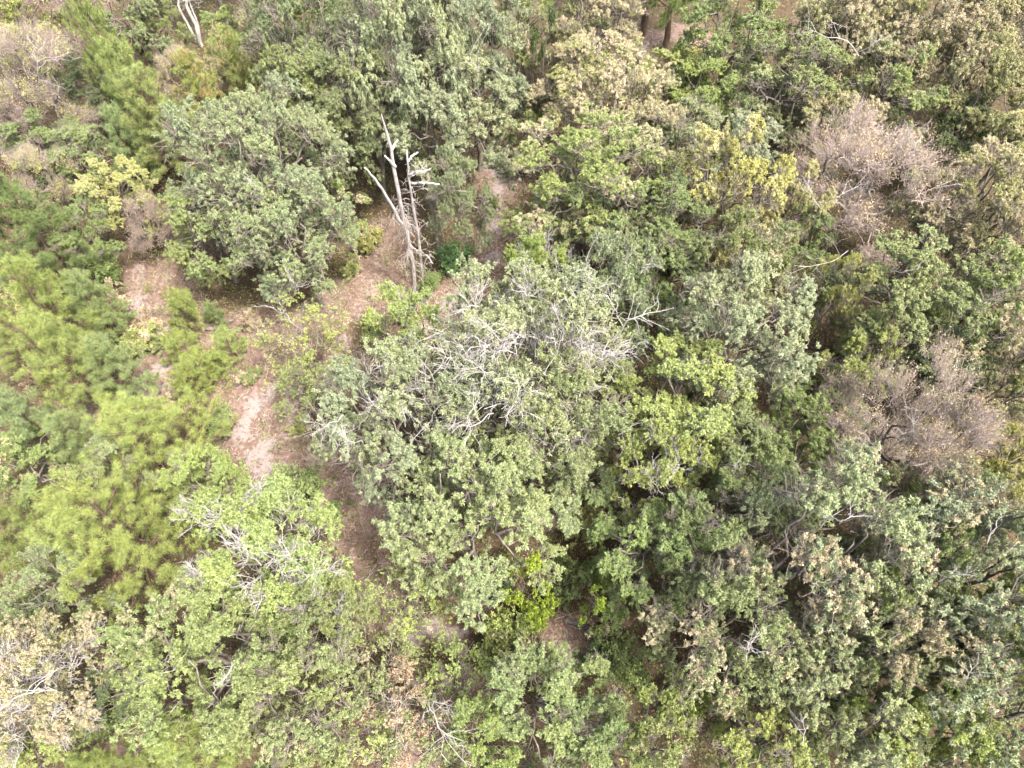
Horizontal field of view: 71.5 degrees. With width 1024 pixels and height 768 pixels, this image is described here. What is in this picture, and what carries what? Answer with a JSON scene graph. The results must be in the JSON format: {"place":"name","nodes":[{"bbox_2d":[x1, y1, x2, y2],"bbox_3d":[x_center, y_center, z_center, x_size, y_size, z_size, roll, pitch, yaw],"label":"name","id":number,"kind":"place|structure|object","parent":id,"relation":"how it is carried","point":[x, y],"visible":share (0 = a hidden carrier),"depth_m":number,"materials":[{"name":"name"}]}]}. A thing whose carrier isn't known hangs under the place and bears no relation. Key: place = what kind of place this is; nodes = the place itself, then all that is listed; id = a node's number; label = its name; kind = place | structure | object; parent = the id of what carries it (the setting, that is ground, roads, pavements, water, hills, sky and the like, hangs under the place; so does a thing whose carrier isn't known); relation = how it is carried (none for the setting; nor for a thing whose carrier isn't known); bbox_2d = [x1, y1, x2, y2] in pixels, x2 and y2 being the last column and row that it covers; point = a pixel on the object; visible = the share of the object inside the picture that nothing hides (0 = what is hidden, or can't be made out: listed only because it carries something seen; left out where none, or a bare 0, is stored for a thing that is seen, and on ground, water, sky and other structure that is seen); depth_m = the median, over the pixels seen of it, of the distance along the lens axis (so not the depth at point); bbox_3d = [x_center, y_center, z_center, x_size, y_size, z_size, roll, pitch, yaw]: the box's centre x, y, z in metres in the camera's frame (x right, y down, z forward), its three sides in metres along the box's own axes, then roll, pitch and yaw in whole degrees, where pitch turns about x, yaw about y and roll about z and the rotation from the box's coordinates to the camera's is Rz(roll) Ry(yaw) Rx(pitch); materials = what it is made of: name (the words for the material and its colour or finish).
{"place":"outdoors","nodes":[
{"label":"outdoors","id":0,"kind":"place"},
{"bbox_2d":[0,0,1023,767],"bbox_3d":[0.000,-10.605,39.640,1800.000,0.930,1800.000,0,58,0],"label":"ground","id":1,"kind":"structure","parent":0,"point":[258,398],"depth_m":32.81,"materials":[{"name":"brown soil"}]},
{"bbox_2d":[0,489,70,573],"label":"pine tree","id":2,"kind":"object","parent":1,"relation":"on","point":[11,510],"visible":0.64,"depth_m":25.83,"materials":[{"name":"green plant"}]},
{"bbox_2d":[0,140,82,218],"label":"bare tree","id":3,"kind":"object","parent":1,"relation":"on","point":[30,154],"visible":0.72,"depth_m":35.16,"materials":[{"name":"brown plant"}]},
{"bbox_2d":[0,380,87,483],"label":"pine tree","id":4,"kind":"object","parent":1,"relation":"on","point":[16,406],"visible":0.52,"depth_m":27.32,"materials":[{"name":"green plant"}]},
{"bbox_2d":[0,413,93,511],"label":"oak tree","id":5,"kind":"object","parent":1,"relation":"on","point":[36,454],"visible":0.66,"depth_m":27.32,"materials":[{"name":"green plant"}]},
{"bbox_2d":[0,15,107,151],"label":"bare tree","id":6,"kind":"object","parent":1,"relation":"on","point":[49,95],"visible":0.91,"depth_m":36.87,"materials":[{"name":"brown plant"}]},
{"bbox_2d":[0,246,110,360],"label":"pine tree","id":7,"kind":"object","parent":1,"relation":"on","point":[20,290],"visible":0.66,"depth_m":29.57,"materials":[{"name":"green plant"}]},
{"bbox_2d":[0,158,113,298],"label":"pine tree","id":8,"kind":"object","parent":1,"relation":"on","point":[20,217],"visible":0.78,"depth_m":32.05,"materials":[{"name":"green plant"}]},
{"bbox_2d":[3,305,119,421],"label":"pine tree","id":9,"kind":"object","parent":1,"relation":"on","point":[36,331],"visible":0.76,"depth_m":28.28,"materials":[{"name":"green plant"}]},
{"bbox_2d":[0,607,128,767],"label":"oak tree","id":10,"kind":"object","parent":1,"relation":"on","point":[16,684],"visible":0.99,"depth_m":21.51,"materials":[{"name":"grey plant"}]},
{"bbox_2d":[0,537,128,657],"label":"oak tree","id":11,"kind":"object","parent":1,"relation":"on","point":[30,577],"visible":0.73,"depth_m":23.64,"materials":[{"name":"green plant"}]},
{"bbox_2d":[45,190,126,275],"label":"oak tree","id":12,"kind":"object","parent":1,"relation":"on","point":[90,225],"visible":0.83,"depth_m":33.51,"materials":[{"name":"green plant"}]},
{"bbox_2d":[42,123,133,197],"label":"oak tree","id":13,"kind":"object","parent":1,"relation":"on","point":[94,144],"visible":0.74,"depth_m":36.36,"materials":[{"name":"green plant"}]},
{"bbox_2d":[58,268,137,342],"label":"pine tree","id":14,"kind":"object","parent":1,"relation":"on","point":[96,290],"visible":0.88,"depth_m":31.50,"materials":[{"name":"green plant"}]},
{"bbox_2d":[58,0,151,129],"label":"pine tree","id":15,"kind":"object","parent":1,"relation":"on","point":[83,23],"visible":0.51,"depth_m":36.40,"materials":[{"name":"green plant"}]},
{"bbox_2d":[21,457,204,645],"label":"pine tree","id":16,"kind":"object","parent":1,"relation":"on","point":[69,520],"visible":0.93,"depth_m":23.73,"materials":[{"name":"green plant"}]},
{"bbox_2d":[68,154,165,239],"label":"oak tree","id":17,"kind":"object","parent":1,"relation":"on","point":[84,185],"visible":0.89,"depth_m":34.59,"materials":[{"name":"yellow plant"}]},
{"bbox_2d":[75,328,161,405],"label":"pine tree","id":18,"kind":"object","parent":1,"relation":"on","point":[99,350],"visible":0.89,"depth_m":29.73,"materials":[{"name":"green plant"}]},
{"bbox_2d":[76,383,237,556],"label":"pine tree","id":19,"kind":"object","parent":1,"relation":"on","point":[126,415],"visible":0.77,"depth_m":26.59,"materials":[{"name":"green plant"}]},
{"bbox_2d":[112,61,201,179],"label":"pine tree","id":20,"kind":"object","parent":1,"relation":"on","point":[147,85],"visible":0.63,"depth_m":35.30,"materials":[{"name":"green plant"}]},
{"bbox_2d":[138,695,254,767],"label":"pine tree","id":21,"kind":"object","parent":1,"relation":"on","point":[193,734],"visible":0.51,"depth_m":21.30,"materials":[{"name":"green plant"}]},
{"bbox_2d":[92,554,311,767],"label":"oak tree","id":22,"kind":"object","parent":1,"relation":"on","point":[136,641],"visible":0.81,"depth_m":20.52,"materials":[{"name":"green plant"}]},
{"bbox_2d":[151,442,256,548],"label":"oak tree","id":23,"kind":"object","parent":1,"relation":"on","point":[220,467],"visible":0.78,"depth_m":25.22,"materials":[{"name":"green plant"}]},
{"bbox_2d":[156,176,263,287],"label":"oak tree","id":24,"kind":"object","parent":1,"relation":"on","point":[194,269],"visible":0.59,"depth_m":31.86,"materials":[{"name":"green plant"}]},
{"bbox_2d":[147,69,357,274],"bbox_3d":[-11.261,-9.048,32.534,8.726,10.365,8.476,19,60,12],"label":"oak tree","id":25,"kind":"object","parent":1,"relation":"on","point":[262,130],"visible":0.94,"depth_m":30.24,"materials":[{"name":"green plant"}]},
{"bbox_2d":[166,469,362,638],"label":"oak tree","id":26,"kind":"object","parent":1,"relation":"on","point":[237,514],"visible":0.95,"depth_m":21.91,"materials":[{"name":"green plant"}]},
{"bbox_2d":[217,163,368,307],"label":"oak tree","id":27,"kind":"object","parent":1,"relation":"on","point":[294,270],"visible":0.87,"depth_m":30.45,"materials":[{"name":"green plant"}]},
{"bbox_2d":[234,0,360,115],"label":"oak tree","id":28,"kind":"object","parent":1,"relation":"on","point":[264,18],"visible":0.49,"depth_m":35.30,"materials":[{"name":"green plant"}]},
{"bbox_2d":[243,287,353,400],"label":"slender tree","id":29,"kind":"object","parent":1,"relation":"on","point":[264,337],"visible":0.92,"depth_m":30.13,"materials":[{"name":"green plant"}]},
{"bbox_2d":[245,36,354,171],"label":"oak tree","id":30,"kind":"object","parent":1,"relation":"on","point":[295,69],"visible":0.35,"depth_m":34.37,"materials":[{"name":"green plant"}]},
{"bbox_2d":[220,625,384,767],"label":"oak tree","id":31,"kind":"object","parent":1,"relation":"on","point":[279,724],"visible":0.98,"depth_m":20.68,"materials":[{"name":"green plant"}]},
{"bbox_2d":[275,563,380,670],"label":"oak tree","id":32,"kind":"object","parent":1,"relation":"on","point":[311,614],"visible":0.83,"depth_m":22.25,"materials":[{"name":"green plant"}]},
{"bbox_2d":[308,35,424,201],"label":"oak tree","id":33,"kind":"object","parent":1,"relation":"on","point":[330,98],"visible":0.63,"depth_m":33.57,"materials":[{"name":"green plant"}]},
{"bbox_2d":[323,585,433,730],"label":"slender tree","id":34,"kind":"object","parent":1,"relation":"on","point":[404,647],"visible":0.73,"depth_m":23.81,"materials":[{"name":"green plant"}]},
{"bbox_2d":[292,333,469,529],"bbox_3d":[-4.445,1.791,25.776,6.176,10.587,6.170,0,58,0],"label":"oak tree","id":35,"kind":"object","parent":1,"relation":"on","point":[402,408],"visible":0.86,"depth_m":23.73,"materials":[{"name":"green plant"}]},
{"bbox_2d":[325,0,480,167],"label":"oak tree","id":36,"kind":"object","parent":1,"relation":"on","point":[417,13],"visible":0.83,"depth_m":32.25,"materials":[{"name":"green plant"}]},
{"bbox_2d":[354,646,455,767],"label":"slender tree","id":37,"kind":"object","parent":1,"relation":"on","point":[398,699],"visible":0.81,"depth_m":22.48,"materials":[{"name":"grey plant"}]},
{"bbox_2d":[359,279,454,387],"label":"oak tree","id":38,"kind":"object","parent":1,"relation":"on","point":[405,307],"visible":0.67,"depth_m":28.34,"materials":[{"name":"green plant"}]},
{"bbox_2d":[352,553,461,667],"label":"slender tree","id":39,"kind":"object","parent":1,"relation":"on","point":[432,603],"visible":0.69,"depth_m":24.47,"materials":[{"name":"green plant"}]},
{"bbox_2d":[382,41,521,200],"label":"oak tree","id":40,"kind":"object","parent":1,"relation":"on","point":[495,112],"visible":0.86,"depth_m":33.06,"materials":[{"name":"green plant"}]},
{"bbox_2d":[416,635,488,767],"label":"slender tree","id":41,"kind":"object","parent":1,"relation":"on","point":[463,647],"visible":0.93,"depth_m":23.48,"materials":[{"name":"green plant"}]},
{"bbox_2d":[424,143,497,264],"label":"oak tree","id":42,"kind":"object","parent":1,"relation":"on","point":[435,193],"visible":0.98,"depth_m":31.92,"materials":[{"name":"green plant"}]},
{"bbox_2d":[409,0,534,172],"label":"oak tree","id":43,"kind":"object","parent":1,"relation":"on","point":[501,26],"visible":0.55,"depth_m":33.39,"materials":[{"name":"green plant"}]},
{"bbox_2d":[371,432,583,633],"bbox_3d":[-1.116,5.157,24.509,6.459,8.947,6.456,23,61,14],"label":"oak tree","id":44,"kind":"object","parent":1,"relation":"on","point":[528,509],"visible":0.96,"depth_m":22.49,"materials":[{"name":"green plant"}]},
{"bbox_2d":[443,689,525,767],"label":"oak tree","id":45,"kind":"object","parent":1,"relation":"on","point":[482,754],"visible":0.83,"depth_m":21.21,"materials":[{"name":"green plant"}]},
{"bbox_2d":[0,0,1023,767],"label":"undergrowth","id":46,"kind":"object","parent":1,"relation":"on","point":[434,418],"visible":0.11,"depth_m":31.53,"materials":[{"name":"green plant"}]},
{"bbox_2d":[386,248,638,475],"bbox_3d":[0.374,-0.165,26.363,9.344,12.181,8.077,-32,63,-18],"label":"oak tree","id":47,"kind":"object","parent":1,"relation":"on","point":[503,316],"visible":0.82,"depth_m":23.95,"materials":[{"name":"green plant"}]},
{"bbox_2d":[440,329,635,521],"bbox_3d":[0.816,1.845,26.532,6.144,9.672,6.404,-24,61,-14],"label":"oak tree","id":48,"kind":"object","parent":1,"relation":"on","point":[565,382],"visible":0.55,"depth_m":23.74,"materials":[{"name":"green plant"}]},
{"bbox_2d":[480,627,634,767],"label":"oak tree","id":49,"kind":"object","parent":1,"relation":"on","point":[558,726],"visible":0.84,"depth_m":20.86,"materials":[{"name":"green plant"}]},
{"bbox_2d":[520,181,617,274],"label":"oak tree","id":50,"kind":"object","parent":1,"relation":"on","point":[577,195],"visible":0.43,"depth_m":31.39,"materials":[{"name":"green plant"}]},
{"bbox_2d":[496,100,676,270],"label":"oak tree","id":51,"kind":"object","parent":1,"relation":"on","point":[590,159],"visible":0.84,"depth_m":30.65,"materials":[{"name":"green plant"}]},
{"bbox_2d":[543,0,650,86],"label":"oak tree","id":52,"kind":"object","parent":1,"relation":"on","point":[603,21],"visible":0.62,"depth_m":39.03,"materials":[{"name":"grey plant"}]},
{"bbox_2d":[547,685,655,767],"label":"oak tree","id":53,"kind":"object","parent":1,"relation":"on","point":[583,707],"visible":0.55,"depth_m":20.43,"materials":[{"name":"green plant"}]},
{"bbox_2d":[525,29,680,167],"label":"oak tree","id":54,"kind":"object","parent":1,"relation":"on","point":[619,77],"visible":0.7,"depth_m":34.92,"materials":[{"name":"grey plant"}]},
{"bbox_2d":[548,226,671,374],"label":"oak tree","id":55,"kind":"object","parent":1,"relation":"on","point":[622,281],"visible":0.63,"depth_m":25.93,"materials":[{"name":"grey plant"}]},
{"bbox_2d":[581,485,717,629],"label":"oak tree","id":56,"kind":"object","parent":1,"relation":"on","point":[606,527],"visible":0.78,"depth_m":23.56,"materials":[{"name":"green plant"}]},
{"bbox_2d":[595,223,709,344],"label":"oak tree","id":57,"kind":"object","parent":1,"relation":"on","point":[664,297],"visible":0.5,"depth_m":30.29,"materials":[{"name":"green plant"}]},
{"bbox_2d":[590,166,718,302],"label":"oak tree","id":58,"kind":"object","parent":1,"relation":"on","point":[678,198],"visible":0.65,"depth_m":30.35,"materials":[{"name":"green plant"}]},
{"bbox_2d":[611,95,702,226],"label":"oak tree","id":59,"kind":"object","parent":1,"relation":"on","point":[673,114],"visible":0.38,"depth_m":33.40,"materials":[{"name":"green plant"}]},
{"bbox_2d":[613,683,703,767],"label":"oak tree","id":60,"kind":"object","parent":1,"relation":"on","point":[679,747],"visible":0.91,"depth_m":19.83,"materials":[{"name":"green plant"}]},
{"bbox_2d":[599,407,720,531],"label":"oak tree","id":61,"kind":"object","parent":1,"relation":"on","point":[649,473],"visible":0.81,"depth_m":24.57,"materials":[{"name":"green plant"}]},
{"bbox_2d":[599,330,760,475],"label":"oak tree","id":62,"kind":"object","parent":1,"relation":"on","point":[665,402],"visible":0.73,"depth_m":25.27,"materials":[{"name":"green plant"}]},
{"bbox_2d":[668,54,740,143],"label":"oak tree","id":63,"kind":"object","parent":1,"relation":"on","point":[728,83],"visible":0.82,"depth_m":37.78,"materials":[{"name":"green plant"}]},
{"bbox_2d":[648,493,768,613],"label":"oak tree","id":64,"kind":"object","parent":1,"relation":"on","point":[728,529],"visible":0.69,"depth_m":22.37,"materials":[{"name":"green plant"}]},
{"bbox_2d":[638,551,801,725],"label":"oak tree","id":65,"kind":"object","parent":1,"relation":"on","point":[739,660],"visible":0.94,"depth_m":20.60,"materials":[{"name":"green plant"}]},
{"bbox_2d":[671,399,777,520],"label":"oak tree","id":66,"kind":"object","parent":1,"relation":"on","point":[761,432],"visible":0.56,"depth_m":25.38,"materials":[{"name":"green plant"}]},
{"bbox_2d":[665,0,791,95],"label":"oak tree","id":67,"kind":"object","parent":1,"relation":"on","point":[761,25],"visible":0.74,"depth_m":38.23,"materials":[{"name":"green plant"}]},
{"bbox_2d":[669,109,797,280],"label":"oak tree","id":68,"kind":"object","parent":1,"relation":"on","point":[750,169],"visible":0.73,"depth_m":30.29,"materials":[{"name":"green plant"}]},
{"bbox_2d":[654,249,826,416],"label":"oak tree","id":69,"kind":"object","parent":1,"relation":"on","point":[744,325],"visible":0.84,"depth_m":25.70,"materials":[{"name":"green plant"}]},
{"bbox_2d":[686,193,804,340],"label":"oak tree","id":70,"kind":"object","parent":1,"relation":"on","point":[704,245],"visible":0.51,"depth_m":28.74,"materials":[{"name":"green plant"}]},
{"bbox_2d":[692,444,841,552],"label":"oak tree","id":71,"kind":"object","parent":1,"relation":"on","point":[731,483],"visible":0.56,"depth_m":23.16,"materials":[{"name":"green plant"}]},
{"bbox_2d":[703,684,839,767],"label":"oak tree","id":72,"kind":"object","parent":1,"relation":"on","point":[742,739],"visible":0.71,"depth_m":21.04,"materials":[{"name":"green plant"}]},
{"bbox_2d":[713,18,856,150],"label":"oak tree","id":73,"kind":"object","parent":1,"relation":"on","point":[761,73],"visible":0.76,"depth_m":36.52,"materials":[{"name":"green plant"}]},
{"bbox_2d":[752,157,836,267],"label":"oak tree","id":74,"kind":"object","parent":1,"relation":"on","point":[793,204],"visible":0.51,"depth_m":31.37,"materials":[{"name":"green plant"}]},
{"bbox_2d":[720,384,878,517],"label":"oak tree","id":75,"kind":"object","parent":1,"relation":"on","point":[783,440],"visible":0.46,"depth_m":25.04,"materials":[{"name":"green plant"}]},
{"bbox_2d":[713,430,940,671],"bbox_3d":[9.220,5.693,22.732,6.102,11.396,5.887,-18,60,-11],"label":"oak tree","id":76,"kind":"object","parent":1,"relation":"on","point":[837,562],"visible":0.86,"depth_m":20.30,"materials":[{"name":"green plant"}]},
{"bbox_2d":[778,88,889,190],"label":"oak tree","id":77,"kind":"object","parent":1,"relation":"on","point":[843,99],"visible":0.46,"depth_m":35.41,"materials":[{"name":"green plant"}]},
{"bbox_2d":[791,250,877,361],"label":"oak tree","id":78,"kind":"object","parent":1,"relation":"on","point":[850,263],"visible":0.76,"depth_m":28.78,"materials":[{"name":"green plant"}]},
{"bbox_2d":[803,303,908,415],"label":"oak tree","id":79,"kind":"object","parent":1,"relation":"on","point":[895,336],"visible":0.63,"depth_m":28.23,"materials":[{"name":"green plant"}]},
{"bbox_2d":[758,607,968,767],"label":"oak tree","id":80,"kind":"object","parent":1,"relation":"on","point":[861,755],"visible":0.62,"depth_m":20.05,"materials":[{"name":"green plant"}]},
{"bbox_2d":[777,0,951,108],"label":"oak tree","id":81,"kind":"object","parent":1,"relation":"on","point":[843,20],"visible":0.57,"depth_m":36.48,"materials":[{"name":"green plant"}]},
{"bbox_2d":[750,93,981,288],"bbox_3d":[15.616,-7.394,32.745,9.225,8.784,13.014,8,58,5],"label":"bare tree","id":82,"kind":"object","parent":1,"relation":"on","point":[864,155],"visible":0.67,"depth_m":31.94,"materials":[{"name":"brown plant"}]},
{"bbox_2d":[790,569,958,700],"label":"oak tree","id":83,"kind":"object","parent":1,"relation":"on","point":[906,627],"visible":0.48,"depth_m":19.59,"materials":[{"name":"green plant"}]},
{"bbox_2d":[825,30,949,170],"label":"oak tree","id":84,"kind":"object","parent":1,"relation":"on","point":[927,98],"visible":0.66,"depth_m":35.48,"materials":[{"name":"green plant"}]},
{"bbox_2d":[837,514,980,621],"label":"oak tree","id":85,"kind":"object","parent":1,"relation":"on","point":[963,552],"visible":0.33,"depth_m":21.09,"materials":[{"name":"green plant"}]},
{"bbox_2d":[807,324,1020,530],"bbox_3d":[13.805,2.501,25.890,6.907,10.009,6.687,0,58,0],"label":"bare tree","id":86,"kind":"object","parent":1,"relation":"on","point":[981,430],"visible":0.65,"depth_m":23.99,"materials":[{"name":"brown plant"}]},
{"bbox_2d":[824,674,1009,767],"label":"oak tree","id":87,"kind":"object","parent":1,"relation":"on","point":[985,742],"visible":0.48,"depth_m":19.55,"materials":[{"name":"green plant"}]},
{"bbox_2d":[819,223,1020,392],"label":"oak tree","id":88,"kind":"object","parent":1,"relation":"on","point":[911,299],"visible":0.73,"depth_m":27.48,"materials":[{"name":"green plant"}]},
{"bbox_2d":[879,121,982,284],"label":"oak tree","id":89,"kind":"object","parent":1,"relation":"on","point":[897,207],"visible":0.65,"depth_m":31.53,"materials":[{"name":"green plant"}]},
{"bbox_2d":[839,0,1023,129],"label":"oak tree","id":90,"kind":"object","parent":1,"relation":"on","point":[949,21],"visible":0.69,"depth_m":35.58,"materials":[{"name":"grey plant"}]},
{"bbox_2d":[853,459,1023,678],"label":"oak tree","id":91,"kind":"object","parent":1,"relation":"on","point":[1006,554],"visible":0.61,"depth_m":20.52,"materials":[{"name":"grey plant"}]},
{"bbox_2d":[881,313,999,423],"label":"oak tree","id":92,"kind":"object","parent":1,"relation":"on","point":[967,330],"visible":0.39,"depth_m":27.46,"materials":[{"name":"green plant"}]},
{"bbox_2d":[873,597,1023,767],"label":"oak tree","id":93,"kind":"object","parent":1,"relation":"on","point":[983,655],"visible":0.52,"depth_m":18.64,"materials":[{"name":"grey plant"}]},
{"bbox_2d":[900,234,1023,404],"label":"oak tree","id":94,"kind":"object","parent":1,"relation":"on","point":[1000,282],"visible":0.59,"depth_m":26.89,"materials":[{"name":"green plant"}]},
{"bbox_2d":[906,135,1023,282],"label":"oak tree","id":95,"kind":"object","parent":1,"relation":"on","point":[1010,185],"visible":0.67,"depth_m":30.16,"materials":[{"name":"green plant"}]},
{"bbox_2d":[919,23,1023,180],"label":"oak tree","id":96,"kind":"object","parent":1,"relation":"on","point":[996,64],"visible":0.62,"depth_m":35.18,"materials":[{"name":"green plant"}]},
{"bbox_2d":[941,326,1023,449],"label":"oak tree","id":97,"kind":"object","parent":1,"relation":"on","point":[1014,410],"visible":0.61,"depth_m":26.70,"materials":[{"name":"green plant"}]},
{"bbox_2d":[949,70,1023,187],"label":"oak tree","id":98,"kind":"object","parent":1,"relation":"on","point":[1014,133],"visible":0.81,"depth_m":33.90,"materials":[{"name":"green plant"}]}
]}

